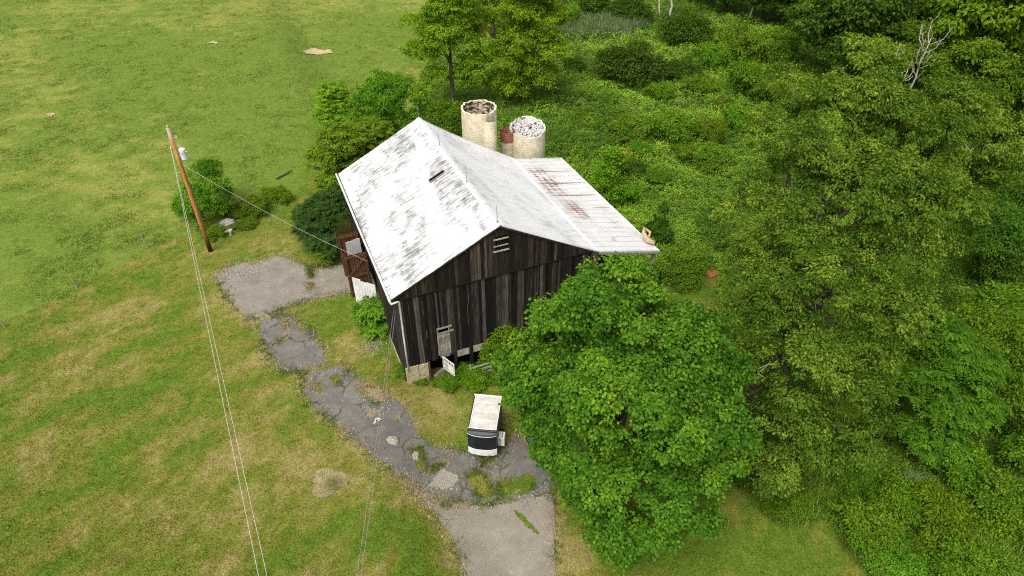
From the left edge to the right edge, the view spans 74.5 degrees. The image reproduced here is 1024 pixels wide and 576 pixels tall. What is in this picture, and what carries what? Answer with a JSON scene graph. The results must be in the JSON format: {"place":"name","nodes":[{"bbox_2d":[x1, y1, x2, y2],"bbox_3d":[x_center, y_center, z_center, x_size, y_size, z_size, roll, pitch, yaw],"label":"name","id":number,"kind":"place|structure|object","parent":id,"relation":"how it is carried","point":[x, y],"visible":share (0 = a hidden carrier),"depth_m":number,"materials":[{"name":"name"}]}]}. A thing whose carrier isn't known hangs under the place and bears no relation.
{"place":"outdoors","nodes":[
{"label":"outdoors","id":0,"kind":"place"},
{"bbox_2d":[258,315,556,503],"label":"driveway","id":1,"kind":"structure","parent":0,"point":[343,401],"depth_m":38.07,"materials":[{"name":"stone"}]},
{"bbox_2d":[365,387,400,420],"bbox_3d":[-7.564,6.782,39.408,1.941,0.674,2.391,-7,40,-9],"label":"straw patch","id":2,"kind":"object","parent":1,"relation":"on","point":[373,391],"visible":0.99,"depth_m":39.60,"materials":[{"name":"beige plant"}]},
{"bbox_2d":[429,468,457,489],"bbox_3d":[-3.610,10.303,36.122,1.171,0.437,1.434,16,42,18],"label":"rubble patch","id":3,"kind":"object","parent":1,"relation":"on","point":[446,485],"visible":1,"depth_m":36.19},
{"bbox_2d":[412,485,555,575],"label":"driveway","id":4,"kind":"structure","parent":0,"point":[502,543],"depth_m":33.81,"materials":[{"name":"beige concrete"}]},
{"bbox_2d":[0,0,1023,575],"bbox_3d":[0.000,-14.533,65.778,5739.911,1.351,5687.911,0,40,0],"label":"ground","id":5,"kind":"structure","parent":0,"point":[44,246],"depth_m":44.94,"materials":[{"name":"green plant"}]},
{"bbox_2d":[166,125,212,251],"bbox_3d":[-22.284,-6.545,47.322,0.974,10.500,0.532,0,40,0],"label":"utility pole","id":6,"kind":"object","parent":5,"relation":"on","point":[183,154],"visible":0.98,"depth_m":46.65,"materials":[{"name":"brown wood"}]},
{"bbox_2d":[167,132,258,575],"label":"power line","id":7,"kind":"object","parent":6,"relation":"attached to","point":[218,379],"visible":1,"depth_m":28.09,"materials":[{"name":"silver metal"}]},
{"bbox_2d":[171,150,266,574],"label":"power line","id":8,"kind":"object","parent":6,"relation":"attached to","point":[223,382],"visible":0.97,"depth_m":29.21,"materials":[{"name":"silver metal"}]},
{"bbox_2d":[165,155,236,225],"bbox_3d":[-24.058,-7.557,53.011,5.057,4.630,5.618,18,43,20],"label":"pasture tree","id":9,"kind":"object","parent":5,"relation":"on","point":[205,190],"visible":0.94,"depth_m":52.17,"materials":[{"name":"green plant"}]},
{"bbox_2d":[195,221,228,241],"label":"shrub","id":10,"kind":"object","parent":5,"relation":"on","point":[220,230],"visible":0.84,"depth_m":51.70,"materials":[{"name":"green plant"}]},
{"bbox_2d":[0,0,428,323],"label":"pasture grass","id":11,"kind":"structure","parent":5,"relation":"on","point":[120,216],"depth_m":66.99,"materials":[{"name":"green plant"}]},
{"bbox_2d":[218,201,248,219],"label":"shrub","id":12,"kind":"object","parent":5,"relation":"on","point":[231,213],"visible":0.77,"depth_m":53.59,"materials":[{"name":"green plant"}]},
{"bbox_2d":[229,216,259,231],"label":"shrub","id":13,"kind":"object","parent":5,"relation":"on","point":[248,225],"visible":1,"depth_m":52.70,"materials":[{"name":"green plant"}]},
{"bbox_2d":[224,192,268,219],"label":"shrub","id":14,"kind":"object","parent":5,"relation":"on","point":[254,203],"visible":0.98,"depth_m":53.70,"materials":[{"name":"green plant"}]},
{"bbox_2d":[255,184,293,205],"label":"shrub","id":15,"kind":"object","parent":5,"relation":"on","point":[279,191],"visible":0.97,"depth_m":55.43,"materials":[{"name":"green plant"}]},
{"bbox_2d":[216,256,374,319],"bbox_3d":[-14.868,-0.843,48.365,11.541,0.287,6.824,-17,42,-19],"label":"barn apron","id":16,"kind":"object","parent":5,"relation":"on","point":[276,282],"visible":0.87,"depth_m":47.42,"materials":[{"name":"grey gravel"}]},
{"bbox_2d":[289,183,349,261],"bbox_3d":[-13.964,-4.947,49.730,6.423,4.780,6.563,0,40,0],"label":"sumac bush","id":17,"kind":"object","parent":5,"relation":"on","point":[310,214],"visible":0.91,"depth_m":48.65,"materials":[{"name":"green plant"}]},
{"bbox_2d":[310,249,336,265],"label":"bush","id":18,"kind":"object","parent":5,"relation":"on","point":[318,255],"visible":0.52,"depth_m":48.46,"materials":[{"name":"green plant"}]},
{"bbox_2d":[312,468,350,499],"bbox_3d":[-9.435,10.078,34.840,2.148,0.144,2.178,0,40,0],"label":"dead grass ring","id":19,"kind":"object","parent":5,"relation":"on","point":[328,483],"visible":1,"depth_m":34.86,"materials":[{"name":"beige plant"}]},
{"bbox_2d":[309,79,366,128],"bbox_3d":[-15.718,-15.639,62.088,5.435,6.026,5.438,0,40,0],"label":"ailanthus tree","id":20,"kind":"object","parent":5,"relation":"on","point":[332,94],"visible":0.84,"depth_m":60.77,"materials":[{"name":"green plant"}]},
{"bbox_2d":[301,115,393,191],"bbox_3d":[-13.068,-10.648,55.498,8.408,6.603,6.240,-21,44,-24],"label":"ailanthus tree","id":21,"kind":"object","parent":5,"relation":"on","point":[356,136],"visible":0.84,"depth_m":53.55,"materials":[{"name":"green plant"}]},
{"bbox_2d":[349,293,388,344],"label":"sumac bush","id":22,"kind":"object","parent":5,"relation":"on","point":[367,314],"visible":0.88,"depth_m":42.89,"materials":[{"name":"green plant"}]},
{"bbox_2d":[206,252,568,575],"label":"edge grass","id":23,"kind":"structure","parent":5,"relation":"on","point":[314,388],"depth_m":38.30,"materials":[{"name":"green plant"}]},
{"bbox_2d":[342,67,432,134],"bbox_3d":[-11.429,-16.587,63.590,8.339,7.614,8.096,0,40,0],"label":"tree","id":24,"kind":"object","parent":5,"relation":"on","point":[400,94],"visible":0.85,"depth_m":61.78,"materials":[{"name":"green plant"}]},
{"bbox_2d":[212,252,567,574],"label":"gravel","id":25,"kind":"structure","parent":5,"relation":"on","point":[437,488],"depth_m":38.94,"materials":[{"name":"grey gravel"}]},
{"bbox_2d":[421,98,461,131],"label":"bush","id":26,"kind":"object","parent":5,"relation":"on","point":[437,108],"visible":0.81,"depth_m":62.73,"materials":[{"name":"green plant"}]},
{"bbox_2d":[429,370,460,394],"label":"shrub","id":27,"kind":"object","parent":5,"relation":"on","point":[443,380],"visible":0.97,"depth_m":41.28,"materials":[{"name":"green plant"}]},
{"bbox_2d":[397,0,496,105],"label":"locust tree","id":28,"kind":"object","parent":5,"relation":"on","point":[435,26],"visible":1,"depth_m":65.95,"materials":[{"name":"green plant"}]},
{"bbox_2d":[455,360,489,393],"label":"shrub","id":29,"kind":"object","parent":5,"relation":"on","point":[464,373],"visible":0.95,"depth_m":41.27,"materials":[{"name":"green plant"}]},
{"bbox_2d":[461,99,496,150],"bbox_3d":[-2.458,-9.485,52.775,2.635,10.000,2.854,0,40,0],"label":"silo","id":30,"kind":"object","parent":5,"relation":"on","point":[479,121],"visible":0.41,"depth_m":49.77,"materials":[{"name":"beige concrete"}]},
{"bbox_2d":[467,394,504,466],"bbox_3d":[-1.462,8.050,37.454,2.160,2.430,3.400,4,40,5],"label":"cargo trailer","id":31,"kind":"object","parent":5,"relation":"on","point":[486,433],"visible":0.99,"depth_m":36.89,"materials":[{"name":"grey metal"}]},
{"bbox_2d":[467,0,515,37],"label":"roadside tree","id":32,"kind":"object","parent":5,"relation":"on","point":[485,2],"visible":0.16,"depth_m":85.65,"materials":[{"name":"green plant"}]},
{"bbox_2d":[335,107,660,382],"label":"barn","id":33,"kind":"structure","parent":5,"relation":"on","point":[428,203],"depth_m":40.81,"materials":[{"name":"white metal"}]},
{"bbox_2d":[337,231,357,275],"bbox_3d":[-11.251,-2.341,47.144,1.390,3.578,0.150,-15,42,-17],"label":"door","id":34,"kind":"structure","parent":33,"relation":"in","point":[342,239],"depth_m":46.39,"materials":[{"name":"red wood"}]},
{"bbox_2d":[346,238,364,279],"bbox_3d":[-10.741,-1.823,46.488,1.032,3.614,0.034,-25,46,-27],"label":"door","id":35,"kind":"structure","parent":33,"relation":"in","point":[355,245],"depth_m":45.69,"materials":[{"name":"white wood"}]},
{"bbox_2d":[344,252,370,296],"bbox_3d":[-10.346,-0.865,45.408,1.448,3.509,0.150,-15,42,-17],"label":"door","id":36,"kind":"structure","parent":33,"relation":"in","point":[351,271],"depth_m":45.06,"materials":[{"name":"red wood"}]},
{"bbox_2d":[352,277,375,303],"bbox_3d":[-9.715,0.420,44.708,1.676,2.475,0.026,12,41,14],"label":"door","id":37,"kind":"structure","parent":33,"relation":"in","point":[361,291],"depth_m":44.43,"materials":[{"name":"white wood"}]},
{"bbox_2d":[436,325,453,357],"bbox_3d":[-3.952,3.223,40.330,1.040,2.480,0.080,-15,42,-17],"label":"door","id":38,"kind":"structure","parent":33,"relation":"in","point":[443,338],"depth_m":40.30,"materials":[{"name":"grey wood"}]},
{"bbox_2d":[493,235,508,252],"bbox_3d":[-0.609,-2.438,37.411,0.960,0.930,0.110,-15,42,-17],"label":"window","id":39,"kind":"structure","parent":33,"relation":"in","point":[503,240],"depth_m":37.43,"materials":[{"name":"white wood"}]},
{"bbox_2d":[478,323,520,367],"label":"tall shrub","id":40,"kind":"object","parent":5,"relation":"on","point":[485,351],"visible":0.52,"depth_m":41.33,"materials":[{"name":"green plant"}]},
{"bbox_2d":[468,0,572,103],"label":"locust tree","id":41,"kind":"object","parent":5,"relation":"on","point":[522,12],"visible":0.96,"depth_m":68.09,"materials":[{"name":"green plant"}]},
{"bbox_2d":[500,116,545,157],"bbox_3d":[0.854,-9.685,54.684,3.508,7.879,2.816,0,40,0],"label":"silo","id":42,"kind":"object","parent":5,"relation":"on","point":[523,137],"visible":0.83,"depth_m":52.33,"materials":[{"name":"beige concrete"}]},
{"bbox_2d":[550,2,581,22],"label":"shrub","id":43,"kind":"object","parent":5,"relation":"on","point":[574,10],"visible":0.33,"depth_m":91.92,"materials":[{"name":"green plant"}]},
{"bbox_2d":[562,55,585,70],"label":"shrub","id":44,"kind":"object","parent":5,"relation":"on","point":[576,62],"visible":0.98,"depth_m":80.00,"materials":[{"name":"green plant"}]},
{"bbox_2d":[568,142,601,156],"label":"shrub","id":45,"kind":"object","parent":5,"relation":"on","point":[591,150],"visible":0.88,"depth_m":64.04,"materials":[{"name":"green plant"}]},
{"bbox_2d":[574,0,613,14],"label":"shrub","id":46,"kind":"object","parent":5,"relation":"on","point":[584,5],"visible":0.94,"depth_m":94.05,"materials":[{"name":"green plant"}]},
{"bbox_2d":[551,7,653,39],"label":"cattails","id":47,"kind":"object","parent":5,"relation":"on","point":[622,22],"visible":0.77,"depth_m":90.61,"materials":[{"name":"green plant"}]},
{"bbox_2d":[587,88,619,104],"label":"shrub","id":48,"kind":"object","parent":5,"relation":"on","point":[605,93],"visible":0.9,"depth_m":73.29,"materials":[{"name":"green plant"}]},
{"bbox_2d":[588,145,643,208],"bbox_3d":[8.609,-9.292,56.499,5.543,4.722,4.086,40,54,38],"label":"tall shrub","id":49,"kind":"object","parent":5,"relation":"on","point":[610,186],"visible":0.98,"depth_m":56.33,"materials":[{"name":"green plant"}]},
{"bbox_2d":[589,112,650,149],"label":"shrub","id":50,"kind":"object","parent":5,"relation":"on","point":[613,128],"visible":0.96,"depth_m":65.61,"materials":[{"name":"green plant"}]},
{"bbox_2d":[488,251,766,575],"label":"maple tree","id":51,"kind":"object","parent":5,"relation":"on","point":[547,387],"visible":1,"depth_m":28.16,"materials":[{"name":"green plant"}]},
{"bbox_2d":[611,155,650,180],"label":"shrub","id":52,"kind":"object","parent":5,"relation":"on","point":[638,167],"visible":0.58,"depth_m":60.68,"materials":[{"name":"green plant"}]},
{"bbox_2d":[590,39,674,92],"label":"shrub","id":53,"kind":"object","parent":5,"relation":"on","point":[620,58],"visible":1,"depth_m":75.43,"materials":[{"name":"green plant"}]},
{"bbox_2d":[610,0,655,22],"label":"shrub","id":54,"kind":"object","parent":5,"relation":"on","point":[631,8],"visible":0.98,"depth_m":92.26,"materials":[{"name":"green plant"}]},
{"bbox_2d":[630,139,655,156],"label":"shrub","id":55,"kind":"object","parent":5,"relation":"on","point":[635,145],"visible":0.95,"depth_m":63.95,"materials":[{"name":"green plant"}]},
{"bbox_2d":[635,200,675,242],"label":"tall shrub","id":56,"kind":"object","parent":5,"relation":"on","point":[664,231],"visible":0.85,"depth_m":52.16,"materials":[{"name":"green plant"}]},
{"bbox_2d":[642,80,678,103],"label":"shrub","id":57,"kind":"object","parent":5,"relation":"on","point":[662,90],"visible":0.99,"depth_m":73.32,"materials":[{"name":"green plant"}]},
{"bbox_2d":[645,164,675,186],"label":"shrub","id":58,"kind":"object","parent":5,"relation":"on","point":[651,175],"visible":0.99,"depth_m":59.61,"materials":[{"name":"green plant"}]},
{"bbox_2d":[643,107,699,144],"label":"shrub","id":59,"kind":"object","parent":5,"relation":"on","point":[670,123],"visible":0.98,"depth_m":65.15,"materials":[{"name":"green plant"}]},
{"bbox_2d":[647,241,708,292],"bbox_3d":[12.111,-1.230,48.780,4.091,2.990,5.044,23,45,25],"label":"shrub","id":60,"kind":"object","parent":5,"relation":"on","point":[668,268],"visible":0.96,"depth_m":48.64,"materials":[{"name":"green plant"}]},
{"bbox_2d":[670,142,696,162],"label":"shrub","id":61,"kind":"object","parent":5,"relation":"on","point":[678,147],"visible":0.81,"depth_m":63.23,"materials":[{"name":"green plant"}]},
{"bbox_2d":[664,55,705,78],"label":"shrub","id":62,"kind":"object","parent":5,"relation":"on","point":[684,67],"visible":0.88,"depth_m":77.17,"materials":[{"name":"green plant"}]},
{"bbox_2d":[657,8,717,46],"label":"shrub","id":63,"kind":"object","parent":5,"relation":"on","point":[689,25],"visible":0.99,"depth_m":85.32,"materials":[{"name":"green plant"}]},
{"bbox_2d":[679,72,723,97],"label":"shrub","id":64,"kind":"object","parent":5,"relation":"on","point":[705,85],"visible":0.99,"depth_m":74.30,"materials":[{"name":"green plant"}]},
{"bbox_2d":[679,139,735,175],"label":"shrub","id":65,"kind":"object","parent":5,"relation":"on","point":[710,157],"visible":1,"depth_m":61.54,"materials":[{"name":"green plant"}]},
{"bbox_2d":[691,116,731,143],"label":"shrub","id":66,"kind":"object","parent":5,"relation":"on","point":[718,129],"visible":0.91,"depth_m":65.44,"materials":[{"name":"green plant"}]},
{"bbox_2d":[689,41,734,70],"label":"shrub","id":67,"kind":"object","parent":5,"relation":"on","point":[707,52],"visible":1,"depth_m":80.19,"materials":[{"name":"green plant"}]},
{"bbox_2d":[405,0,1023,372],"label":"field weeds","id":68,"kind":"object","parent":5,"relation":"on","point":[689,177],"visible":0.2,"depth_m":66.18,"materials":[{"name":"green plant"}]},
{"bbox_2d":[708,94,736,110],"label":"shrub","id":69,"kind":"object","parent":5,"relation":"on","point":[725,101],"visible":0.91,"depth_m":71.57,"materials":[{"name":"green plant"}]},
{"bbox_2d":[721,103,754,134],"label":"shrub","id":70,"kind":"object","parent":5,"relation":"on","point":[735,112],"visible":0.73,"depth_m":67.53,"materials":[{"name":"green plant"}]},
{"bbox_2d":[710,18,782,62],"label":"shrub","id":71,"kind":"object","parent":5,"relation":"on","point":[737,41],"visible":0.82,"depth_m":81.24,"materials":[{"name":"green plant"}]},
{"bbox_2d":[730,456,766,495],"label":"shrub","id":72,"kind":"object","parent":5,"relation":"on","point":[742,483],"visible":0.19,"depth_m":35.45,"materials":[{"name":"green plant"}]},
{"bbox_2d":[726,57,772,94],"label":"shrub","id":73,"kind":"object","parent":5,"relation":"on","point":[746,74],"visible":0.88,"depth_m":73.94,"materials":[{"name":"green plant"}]},
{"bbox_2d":[747,0,790,21],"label":"broadleaf tree","id":74,"kind":"object","parent":5,"relation":"on","point":[753,3],"visible":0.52,"depth_m":91.02,"materials":[{"name":"green plant"}]},
{"bbox_2d":[749,75,793,101],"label":"shrub","id":75,"kind":"object","parent":5,"relation":"on","point":[761,87],"visible":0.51,"depth_m":72.43,"materials":[{"name":"green plant"}]},
{"bbox_2d":[755,21,802,67],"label":"shrub","id":76,"kind":"object","parent":5,"relation":"on","point":[786,44],"visible":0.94,"depth_m":80.31,"materials":[{"name":"green plant"}]},
{"bbox_2d":[765,0,797,32],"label":"broadleaf tree","id":77,"kind":"object","parent":5,"relation":"on","point":[785,5],"visible":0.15,"depth_m":89.46,"materials":[{"name":"green plant"}]},
{"bbox_2d":[759,486,815,524],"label":"shrub","id":78,"kind":"object","parent":5,"relation":"on","point":[799,497],"visible":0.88,"depth_m":34.50,"materials":[{"name":"green plant"}]},
{"bbox_2d":[825,449,880,496],"bbox_3d":[18.212,9.680,35.903,2.597,2.063,2.925,-4,40,-5],"label":"shrub","id":79,"kind":"object","parent":5,"relation":"on","point":[865,478],"visible":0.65,"depth_m":35.21,"materials":[{"name":"green plant"}]},
{"bbox_2d":[784,0,924,76],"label":"oak tree","id":80,"kind":"object","parent":5,"relation":"on","point":[833,20],"visible":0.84,"depth_m":72.09,"materials":[{"name":"green plant"}]},
{"bbox_2d":[693,32,1023,503],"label":"walnut tree","id":81,"kind":"object","parent":5,"relation":"on","point":[878,167],"visible":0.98,"depth_m":32.85,"materials":[{"name":"green plant"}]},
{"bbox_2d":[699,293,1023,575],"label":"bramble cover","id":82,"kind":"object","parent":5,"relation":"on","point":[1015,556],"visible":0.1,"depth_m":36.44,"materials":[{"name":"green plant"}]},
{"bbox_2d":[824,490,911,566],"bbox_3d":[17.810,11.659,33.448,3.501,2.139,3.943,-7,40,-8],"label":"shrub","id":83,"kind":"object","parent":5,"relation":"on","point":[857,514],"visible":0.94,"depth_m":32.81,"materials":[{"name":"green plant"}]},
{"bbox_2d":[860,400,909,452],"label":"shrub","id":84,"kind":"object","parent":5,"relation":"on","point":[893,439],"visible":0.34,"depth_m":37.51,"materials":[{"name":"green plant"}]},
{"bbox_2d":[850,0,928,35],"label":"oak tree","id":85,"kind":"object","parent":5,"relation":"on","point":[918,6],"visible":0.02,"depth_m":75.59,"materials":[{"name":"green plant"}]},
{"bbox_2d":[861,466,927,531],"bbox_3d":[19.407,10.627,34.171,3.116,2.874,2.767,16,42,19],"label":"shrub","id":86,"kind":"object","parent":5,"relation":"on","point":[900,493],"visible":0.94,"depth_m":33.53,"materials":[{"name":"green plant"}]},
{"bbox_2d":[863,532,942,575],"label":"shrub","id":87,"kind":"object","parent":5,"relation":"on","point":[919,569],"visible":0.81,"depth_m":31.94,"materials":[{"name":"green plant"}]},
{"bbox_2d":[893,466,931,494],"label":"shrub","id":88,"kind":"object","parent":5,"relation":"on","point":[921,475],"visible":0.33,"depth_m":35.48,"materials":[{"name":"green plant"}]},
{"bbox_2d":[880,16,951,77],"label":"broadleaf tree","id":89,"kind":"object","parent":5,"relation":"on","point":[912,32],"visible":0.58,"depth_m":71.68,"materials":[{"name":"green plant"}]},
{"bbox_2d":[910,18,951,86],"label":"dead tree","id":90,"kind":"object","parent":5,"relation":"on","point":[925,52],"visible":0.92,"depth_m":67.08,"materials":[{"name":"grey wood"}]},
{"bbox_2d":[904,474,986,561],"bbox_3d":[20.997,11.586,33.192,4.024,2.746,3.986,21,44,24],"label":"shrub","id":91,"kind":"object","parent":5,"relation":"on","point":[940,507],"visible":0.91,"depth_m":32.78,"materials":[{"name":"green plant"}]},
{"bbox_2d":[922,295,971,331],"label":"shrub","id":92,"kind":"object","parent":5,"relation":"on","point":[946,301],"visible":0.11,"depth_m":44.34,"materials":[{"name":"green plant"}]},
{"bbox_2d":[880,304,1015,469],"bbox_3d":[23.007,5.295,36.676,6.070,8.076,7.957,0,40,0],"label":"ailanthus tree","id":93,"kind":"object","parent":5,"relation":"on","point":[954,399],"visible":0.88,"depth_m":34.77,"materials":[{"name":"green plant"}]},
{"bbox_2d":[920,436,999,502],"bbox_3d":[23.706,9.313,35.600,3.174,3.103,3.575,-14,41,-16],"label":"shrub","id":94,"kind":"object","parent":5,"relation":"on","point":[972,461],"visible":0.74,"depth_m":34.80,"materials":[{"name":"green plant"}]},
{"bbox_2d":[913,36,1023,113],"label":"broadleaf tree","id":95,"kind":"object","parent":5,"relation":"on","point":[991,62],"visible":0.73,"depth_m":64.22,"materials":[{"name":"green plant"}]},
{"bbox_2d":[916,0,1023,52],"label":"maple tree","id":96,"kind":"object","parent":5,"relation":"on","point":[1002,20],"visible":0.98,"depth_m":71.25,"materials":[{"name":"green plant"}]},
{"bbox_2d":[924,530,1023,575],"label":"shrub","id":97,"kind":"object","parent":5,"relation":"on","point":[985,564],"visible":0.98,"depth_m":31.55,"materials":[{"name":"green plant"}]},
{"bbox_2d":[939,163,1023,260],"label":"vine tree","id":98,"kind":"object","parent":5,"relation":"on","point":[1014,229],"visible":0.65,"depth_m":46.34,"materials":[{"name":"green plant"}]},
{"bbox_2d":[947,290,1023,419],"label":"slender tree","id":99,"kind":"object","parent":5,"relation":"on","point":[1013,392],"visible":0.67,"depth_m":35.73,"materials":[{"name":"green plant"}]},
{"bbox_2d":[950,468,1023,534],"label":"shrub","id":100,"kind":"object","parent":5,"relation":"on","point":[1003,486],"visible":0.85,"depth_m":33.47,"materials":[{"name":"green plant"}]},
{"bbox_2d":[953,280,1023,341],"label":"shrub","id":101,"kind":"object","parent":5,"relation":"on","point":[987,289],"visible":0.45,"depth_m":44.59,"materials":[{"name":"green plant"}]},
{"bbox_2d":[961,236,1023,293],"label":"shrub","id":102,"kind":"object","parent":5,"relation":"on","point":[1010,270],"visible":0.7,"depth_m":47.00,"materials":[{"name":"green plant"}]},
{"bbox_2d":[979,495,1023,544],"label":"shrub","id":103,"kind":"object","parent":5,"relation":"on","point":[1015,523],"visible":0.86,"depth_m":32.94,"materials":[{"name":"green plant"}]},
{"bbox_2d":[984,383,1023,435],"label":"shrub","id":104,"kind":"object","parent":5,"relation":"on","point":[1009,424],"visible":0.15,"depth_m":37.72,"materials":[{"name":"green plant"}]},
{"bbox_2d":[992,419,1023,475],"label":"shrub","id":105,"kind":"object","parent":5,"relation":"on","point":[1014,447],"visible":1,"depth_m":35.90,"materials":[{"name":"green plant"}]},
{"bbox_2d":[1010,36,1023,127],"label":"broadleaf tree","id":106,"kind":"object","parent":5,"relation":"on","point":[1018,102],"visible":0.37,"depth_m":64.81,"materials":[{"name":"green plant"}]},
{"bbox_2d":[407,0,1023,575],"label":"tall grass","id":107,"kind":"structure","parent":0,"point":[835,480],"depth_m":54.01,"materials":[{"name":"green plant"}]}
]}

